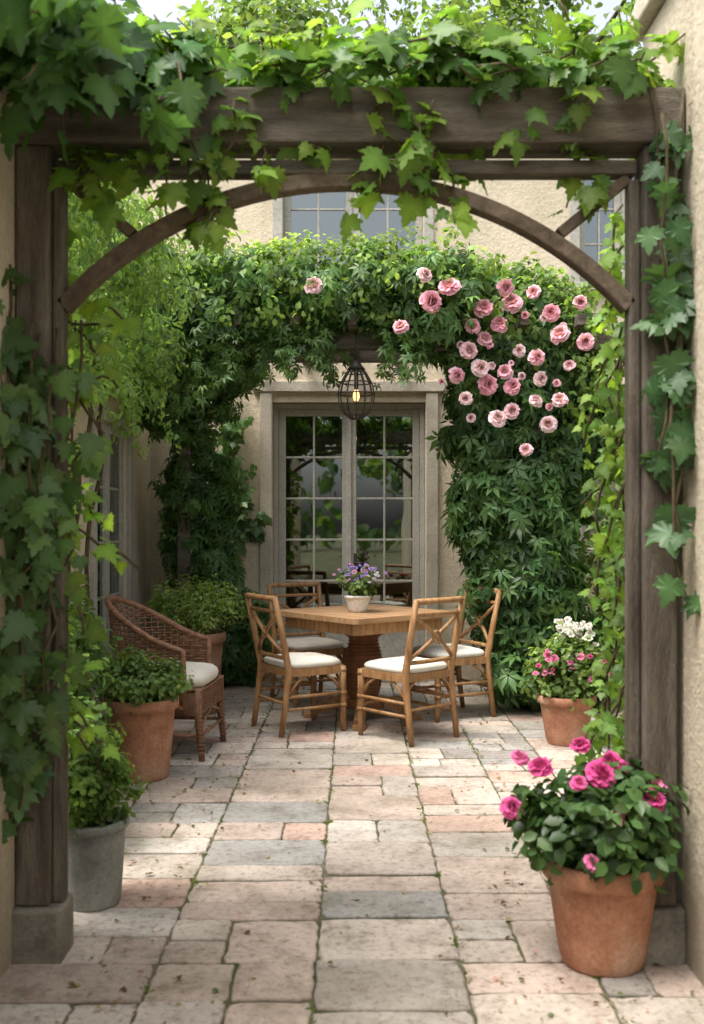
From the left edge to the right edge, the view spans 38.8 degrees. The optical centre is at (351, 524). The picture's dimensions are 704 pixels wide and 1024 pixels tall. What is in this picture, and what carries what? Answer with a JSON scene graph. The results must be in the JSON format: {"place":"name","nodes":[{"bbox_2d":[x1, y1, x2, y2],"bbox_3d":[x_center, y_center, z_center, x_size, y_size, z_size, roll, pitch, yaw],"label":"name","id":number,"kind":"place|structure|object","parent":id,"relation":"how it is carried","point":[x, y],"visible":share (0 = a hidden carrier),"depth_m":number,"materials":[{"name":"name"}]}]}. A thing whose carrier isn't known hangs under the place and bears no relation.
{"place":"outdoors","nodes":[
{"label":"outdoors","id":0,"kind":"place"},
{"bbox_2d":[286,416,341,608],"bbox_3d":[-0.335,-0.051,8.825,0.496,1.813,0.005,0,0,0],"label":"door leaf glass","id":1,"kind":"object","parent":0,"point":[299,484],"visible":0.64,"depth_m":8.82,"materials":[{"name":"glass"}]},
{"bbox_2d":[0,680,703,1023],"bbox_3d":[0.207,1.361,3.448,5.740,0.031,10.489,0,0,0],"label":"stone paving","id":2,"kind":"structure","parent":0,"point":[402,966],"depth_m":3.64,"materials":[{"name":"beige stone"}]},
{"bbox_2d":[0,86,17,977],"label":"garden wall","id":3,"kind":"structure","parent":2,"relation":"on","point":[7,258],"depth_m":3.02,"materials":[{"name":"paint"}]},
{"bbox_2d":[68,584,126,808],"bbox_3d":[-1.400,0.803,4.552,0.732,1.106,1.547,0,0,-12],"label":"garden shrub","id":4,"kind":"object","parent":2,"relation":"on","point":[81,693],"visible":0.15,"depth_m":4.79,"materials":[{"name":"green plant"}]},
{"bbox_2d":[68,723,150,912],"bbox_3d":[-0.937,1.034,3.603,0.374,0.632,0.377,0,0,-42],"label":"potted shrub","id":5,"kind":"object","parent":2,"relation":"on","point":[96,834],"visible":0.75,"depth_m":3.49,"materials":[{"name":"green plant"}]},
{"bbox_2d":[68,347,150,714],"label":"side wing walls","id":6,"kind":"structure","parent":2,"relation":"on","point":[141,528],"depth_m":8.16,"materials":[{"name":"beige paint"}]},
{"bbox_2d":[89,402,132,704],"bbox_3d":[-1.738,0.265,7.250,0.045,2.170,1.180,0,0,0],"label":"wing door surround","id":7,"kind":"object","parent":6,"relation":"attached to","point":[93,573],"visible":0.28,"depth_m":7.75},
{"bbox_2d":[98,422,107,699],"bbox_3d":[-1.795,0.252,7.000,0.050,1.957,0.495,0,0,0],"label":"wing door frame","id":8,"kind":"object","parent":7,"relation":"in","point":[104,427],"visible":0.16,"depth_m":7.19,"materials":[{"name":"grey wood"}]},
{"bbox_2d":[98,434,102,644],"bbox_3d":[-1.794,0.127,7.000,0.005,1.587,0.375,0,0,0],"label":"wing door glass","id":9,"kind":"object","parent":8,"relation":"in","point":[100,569],"visible":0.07,"depth_m":7.13,"materials":[{"name":"clear glass"}]},
{"bbox_2d":[108,425,122,692],"bbox_3d":[-1.795,0.252,7.500,0.050,1.957,0.495,0,0,0],"label":"wing door frame","id":10,"kind":"object","parent":7,"relation":"in","point":[120,541],"visible":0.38,"depth_m":7.69,"materials":[{"name":"grey wood"}]},
{"bbox_2d":[110,435,118,646],"bbox_3d":[-1.794,0.127,7.500,0.005,1.587,0.375,0,0,0],"label":"wing door glass","id":11,"kind":"object","parent":10,"relation":"in","point":[114,510],"visible":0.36,"depth_m":7.55,"materials":[{"name":"glass"}]},
{"bbox_2d":[60,159,200,614],"bbox_3d":[-1.466,-0.356,5.737,1.225,3.424,3.601,0,0,0],"label":"tree","id":12,"kind":"object","parent":2,"relation":"on","point":[142,354],"visible":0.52,"depth_m":5.59,"materials":[{"name":"green plant"}]},
{"bbox_2d":[87,644,194,783],"bbox_3d":[-1.152,1.002,5.391,0.612,0.696,0.597,0,0,0],"label":"potted shrub","id":13,"kind":"object","parent":2,"relation":"on","point":[144,693],"visible":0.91,"depth_m":5.22,"materials":[{"name":"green plant"}]},
{"bbox_2d":[104,595,227,761],"bbox_3d":[-1.141,0.890,6.004,0.680,0.929,0.648,0,0,6],"label":"wicker armchair","id":14,"kind":"object","parent":2,"relation":"on","point":[206,677],"visible":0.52,"depth_m":5.94,"materials":[{"name":"wicker"}]},
{"bbox_2d":[127,4,260,65],"bbox_3d":[-4.120,-3.765,15.971,6.459,10.243,5.695,0,0,0],"label":"maple tree","id":15,"kind":"object","parent":2,"relation":"on","point":[230,10],"visible":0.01,"depth_m":15.57,"materials":[{"name":"green plant"}]},
{"bbox_2d":[145,571,248,715],"bbox_3d":[-1.106,0.841,7.149,0.777,1.018,0.634,0,0,0],"label":"potted shrub","id":16,"kind":"object","parent":2,"relation":"on","point":[199,616],"visible":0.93,"depth_m":7.07,"materials":[{"name":"green plant"}]},
{"bbox_2d":[161,0,412,86],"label":"maple tree","id":17,"kind":"object","parent":2,"relation":"on","point":[297,20],"visible":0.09,"depth_m":13.20,"materials":[{"name":"green plant"}]},
{"bbox_2d":[244,592,346,737],"bbox_3d":[-0.382,0.901,6.622,0.561,0.904,0.462,0,0,-31],"label":"wooden dining chair","id":18,"kind":"object","parent":2,"relation":"on","point":[286,665],"visible":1,"depth_m":6.52,"materials":[{"name":"brown wood"}]},
{"bbox_2d":[267,582,347,707],"bbox_3d":[-0.345,0.901,7.629,0.462,0.904,0.561,0,0,-27],"label":"wooden dining chair","id":19,"kind":"object","parent":2,"relation":"on","point":[321,644],"visible":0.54,"depth_m":7.65,"materials":[{"name":"brown wood"}]},
{"bbox_2d":[12,87,685,965],"bbox_3d":[-0.018,0.010,3.150,2.093,2.720,0.160,0,0,0],"label":"garden arch pergola","id":20,"kind":"object","parent":2,"relation":"on","point":[42,909],"visible":0.69,"depth_m":3.09,"materials":[{"name":"wood"}]},
{"bbox_2d":[0,207,142,844],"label":"post ivy","id":21,"kind":"object","parent":20,"relation":"attached to","point":[39,495],"visible":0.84,"depth_m":3.02,"materials":[{"name":"green plant"}]},
{"bbox_2d":[0,0,685,283],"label":"grape vine","id":22,"kind":"object","parent":20,"relation":"attached to","point":[85,56],"visible":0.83,"depth_m":3.04,"materials":[{"name":"green plant"}]},
{"bbox_2d":[572,76,700,764],"bbox_3d":[1.097,-0.093,3.762,0.508,2.652,1.664,0,0,16],"label":"post ivy","id":23,"kind":"object","parent":20,"relation":"attached to","point":[671,297],"visible":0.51,"depth_m":3.06,"materials":[{"name":"green plant"}]},
{"bbox_2d":[6,686,701,1023],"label":"fallen leaves","id":24,"kind":"object","parent":2,"relation":"on","point":[246,932],"visible":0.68,"depth_m":3.78,"materials":[{"name":"brown plant"}]},
{"bbox_2d":[94,159,624,680],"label":"walls","id":25,"kind":"structure","parent":2,"relation":"on","point":[540,201],"depth_m":8.70,"materials":[{"name":"beige paint"}]},
{"bbox_2d":[123,326,279,687],"bbox_3d":[-1.167,-0.187,7.872,1.160,3.156,1.910,0,0,21],"label":"wall ivy","id":26,"kind":"object","parent":25,"relation":"attached to","point":[219,536],"depth_m":7.98,"materials":[{"name":"green plant"}]},
{"bbox_2d":[284,192,352,267],"bbox_3d":[-0.294,-2.600,8.815,0.605,1.194,0.050,0,0,0],"label":"window frame","id":27,"kind":"object","parent":25,"relation":"attached to","point":[288,209],"visible":0.2,"depth_m":8.79,"materials":[{"name":"beige wood"}]},
{"bbox_2d":[291,192,345,266],"bbox_3d":[-0.294,-2.600,8.815,0.485,1.074,0.005,0,0,0],"label":"window glass","id":28,"kind":"object","parent":27,"relation":"attached to","point":[307,221],"visible":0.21,"depth_m":8.81,"materials":[{"name":"grey glass"}]},
{"bbox_2d":[274,404,424,663],"bbox_3d":[-0.025,0.117,8.825,1.326,2.365,0.090,0,0,0],"label":"door frame","id":29,"kind":"object","parent":25,"relation":"in","point":[283,457],"depth_m":8.80,"materials":[{"name":"grey wood"}]},
{"bbox_2d":[350,409,418,657],"bbox_3d":[0.285,0.139,8.825,0.616,2.313,0.050,0,0,0],"label":"door leaf frame","id":30,"kind":"object","parent":29,"relation":"in","point":[392,644],"visible":0.41,"depth_m":8.80,"materials":[{"name":"grey wood"}]},
{"bbox_2d":[347,410,350,645],"bbox_3d":[-0.025,0.140,8.794,0.040,2.300,0.018,0,0,0],"label":"door astragal","id":31,"kind":"object","parent":30,"relation":"attached to","point":[348,490],"depth_m":8.79,"materials":[{"name":"grey wood"}]},
{"bbox_2d":[354,553,364,569],"bbox_3d":[0.063,0.335,8.768,0.096,0.170,0.062,0,0,0],"label":"door handle","id":32,"kind":"object","parent":30,"relation":"attached to","point":[355,560],"visible":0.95,"depth_m":8.79,"materials":[{"name":"black metal"}]},
{"bbox_2d":[356,416,411,606],"bbox_3d":[0.285,-0.051,8.825,0.496,1.813,0.005,0,0,0],"label":"door leaf glass","id":33,"kind":"object","parent":30,"relation":"in","point":[398,484],"visible":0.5,"depth_m":8.82,"materials":[{"name":"clear glass"}]},
{"bbox_2d":[253,381,445,682],"bbox_3d":[-0.025,0.055,8.780,1.670,2.610,0.400,0,0,0],"label":"door surround","id":34,"kind":"object","parent":25,"relation":"attached to","point":[432,389],"visible":0.55,"depth_m":8.66,"materials":[{"name":"beige stone"}]},
{"bbox_2d":[272,159,433,266],"bbox_3d":[0.010,-2.610,8.705,1.400,1.360,0.170,0,0,0],"label":"window surround","id":35,"kind":"object","parent":25,"relation":"attached to","point":[277,217],"visible":0.07,"depth_m":8.68,"materials":[{"name":"beige stone"}]},
{"bbox_2d":[353,192,421,257],"bbox_3d":[0.315,-2.600,8.815,0.605,1.194,0.050,0,0,0],"label":"window frame","id":36,"kind":"object","parent":25,"relation":"attached to","point":[418,222],"visible":0.03,"depth_m":8.79,"materials":[{"name":"beige wood"}]},
{"bbox_2d":[360,194,414,258],"bbox_3d":[0.315,-2.600,8.815,0.485,1.074,0.005,0,0,0],"label":"window glass","id":37,"kind":"object","parent":36,"relation":"attached to","point":[374,223],"depth_m":8.81,"materials":[{"name":"glass"}]},
{"bbox_2d":[576,526,595,555],"bbox_3d":[2.375,-0.310,8.705,0.930,1.160,0.170,0,0,0],"label":"side window surround","id":38,"kind":"object","parent":25,"relation":"attached to","point":[580,538],"depth_m":8.64,"materials":[{"name":"beige stone"}]},
{"bbox_2d":[569,159,628,291],"bbox_3d":[2.365,-2.635,8.705,0.950,1.210,0.170,0,0,0],"label":"window surround","id":39,"kind":"object","parent":25,"relation":"attached to","point":[574,237],"visible":0.06,"depth_m":8.68,"materials":[{"name":"beige stone"}]},
{"bbox_2d":[582,451,617,545],"bbox_3d":[2.188,-0.300,8.815,0.370,0.994,0.050,0,0,0],"label":"side window frame","id":40,"kind":"object","parent":25,"relation":"attached to","point":[584,529],"visible":0.03,"depth_m":8.79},
{"bbox_2d":[587,477,614,540],"bbox_3d":[2.188,-0.300,8.815,0.250,0.874,0.005,0,0,0],"label":"side window glass","id":41,"kind":"object","parent":40,"relation":"attached to","point":[596,495],"visible":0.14,"depth_m":8.81,"materials":[{"name":"grey glass"}]},
{"bbox_2d":[580,180,620,281],"bbox_3d":[2.173,-2.625,8.815,0.380,1.044,0.050,0,0,0],"label":"window frame","id":42,"kind":"object","parent":25,"relation":"attached to","point":[616,201],"visible":0.23,"depth_m":8.79,"materials":[{"name":"grey wood"}]},
{"bbox_2d":[584,180,612,262],"bbox_3d":[2.173,-2.625,8.815,0.260,0.924,0.005,0,0,0],"label":"window glass","id":43,"kind":"object","parent":42,"relation":"attached to","point":[591,232],"visible":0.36,"depth_m":8.81,"materials":[{"name":"glass"}]},
{"bbox_2d":[621,189,624,277],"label":"window frame","id":44,"kind":"object","parent":25,"relation":"attached to","point":[623,214],"depth_m":8.79,"materials":[{"name":"grey wood"}]},
{"bbox_2d":[274,604,452,729],"bbox_3d":[0.080,0.975,7.000,0.920,0.751,0.920,0,0,-40],"label":"dining table","id":45,"kind":"object","parent":2,"relation":"on","point":[363,631],"visible":0.69,"depth_m":6.88,"materials":[{"name":"brown wood"}]},
{"bbox_2d":[332,563,387,612],"bbox_3d":[0.051,0.429,6.912,0.315,0.340,0.320,0,0,33],"label":"flower bowl","id":46,"kind":"object","parent":45,"relation":"on","point":[357,599],"visible":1,"depth_m":6.85,"materials":[{"name":"white ceramic"}]},
{"bbox_2d":[135,683,632,1023],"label":"joint moss","id":47,"kind":"object","parent":2,"relation":"on","point":[455,941],"visible":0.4,"depth_m":3.87,"materials":[{"name":"green plant"}]},
{"bbox_2d":[177,314,612,710],"bbox_3d":[0.100,-0.055,7.824,3.600,2.830,1.748,0,0,0],"label":"back pergola","id":48,"kind":"object","parent":2,"relation":"on","point":[367,349],"visible":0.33,"depth_m":7.25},
{"bbox_2d":[92,223,516,413],"bbox_3d":[-0.337,-1.498,7.221,3.197,1.456,1.584,0,0,0],"label":"pergola creeper","id":49,"kind":"object","parent":48,"relation":"attached to","point":[370,288],"visible":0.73,"depth_m":6.94,"materials":[{"name":"green plant"}]},
{"bbox_2d":[337,332,374,419],"bbox_3d":[0.030,-1.060,7.100,0.270,0.620,0.270,0,0,0],"label":"hanging lantern","id":50,"kind":"object","parent":48,"relation":"hanging from","point":[356,367],"visible":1,"depth_m":7.07,"materials":[{"name":"black metal"}]},
{"bbox_2d":[357,596,465,746],"bbox_3d":[0.382,0.901,6.390,0.462,0.904,0.561,0,0,-42],"label":"wooden dining chair","id":51,"kind":"object","parent":2,"relation":"on","point":[408,670],"visible":1,"depth_m":6.29,"materials":[{"name":"brown wood"}]},
{"bbox_2d":[410,586,501,722],"bbox_3d":[0.729,0.901,7.144,0.561,0.904,0.462,0,0,-26],"label":"wooden dining chair","id":52,"kind":"object","parent":2,"relation":"on","point":[469,655],"visible":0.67,"depth_m":7.02,"materials":[{"name":"brown wood"}]},
{"bbox_2d":[304,251,623,712],"bbox_3d":[0.878,-0.304,7.391,2.410,3.452,1.536,0,0,0],"label":"climbing rose","id":53,"kind":"object","parent":2,"relation":"on","point":[498,455],"visible":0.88,"depth_m":7.13,"materials":[{"name":"green plant"}]},
{"bbox_2d":[308,0,642,86],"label":"maple tree","id":54,"kind":"object","parent":2,"relation":"on","point":[499,9],"visible":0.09,"depth_m":15.49,"materials":[{"name":"green plant"}]},
{"bbox_2d":[519,616,618,746],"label":"potted geranium","id":55,"kind":"object","parent":2,"relation":"on","point":[566,661],"visible":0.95,"depth_m":6.09,"materials":[{"name":"plant"}]},
{"bbox_2d":[499,737,689,977],"bbox_3d":[0.747,1.006,3.087,0.545,0.687,0.491,0,0,41],"label":"potted peony","id":56,"kind":"object","parent":2,"relation":"on","point":[604,861],"visible":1,"depth_m":2.97,"materials":[{"name":"plant"}]},
{"bbox_2d":[573,496,624,703],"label":"climbing vine","id":57,"kind":"object","parent":2,"relation":"on","point":[601,617],"visible":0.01,"depth_m":7.49,"materials":[{"name":"green plant"}]},
{"bbox_2d":[617,0,636,17],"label":"maple tree","id":58,"kind":"object","parent":2,"relation":"on","point":[630,8],"depth_m":14.49,"materials":[{"name":"green plant"}]},
{"bbox_2d":[643,0,703,986],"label":"garden wall","id":59,"kind":"structure","parent":2,"relation":"on","point":[683,17],"depth_m":3.02,"materials":[{"name":"paint"}]},
{"bbox_2d":[627,0,665,41],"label":"coping","id":60,"kind":"object","parent":59,"relation":"on","point":[645,13],"visible":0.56,"depth_m":3.42,"materials":[{"name":"stone"}]},
{"bbox_2d":[106,0,642,83],"label":"sky","id":61,"kind":"structure","parent":0,"point":[161,8],"materials":[{"name":"white"}]}
]}

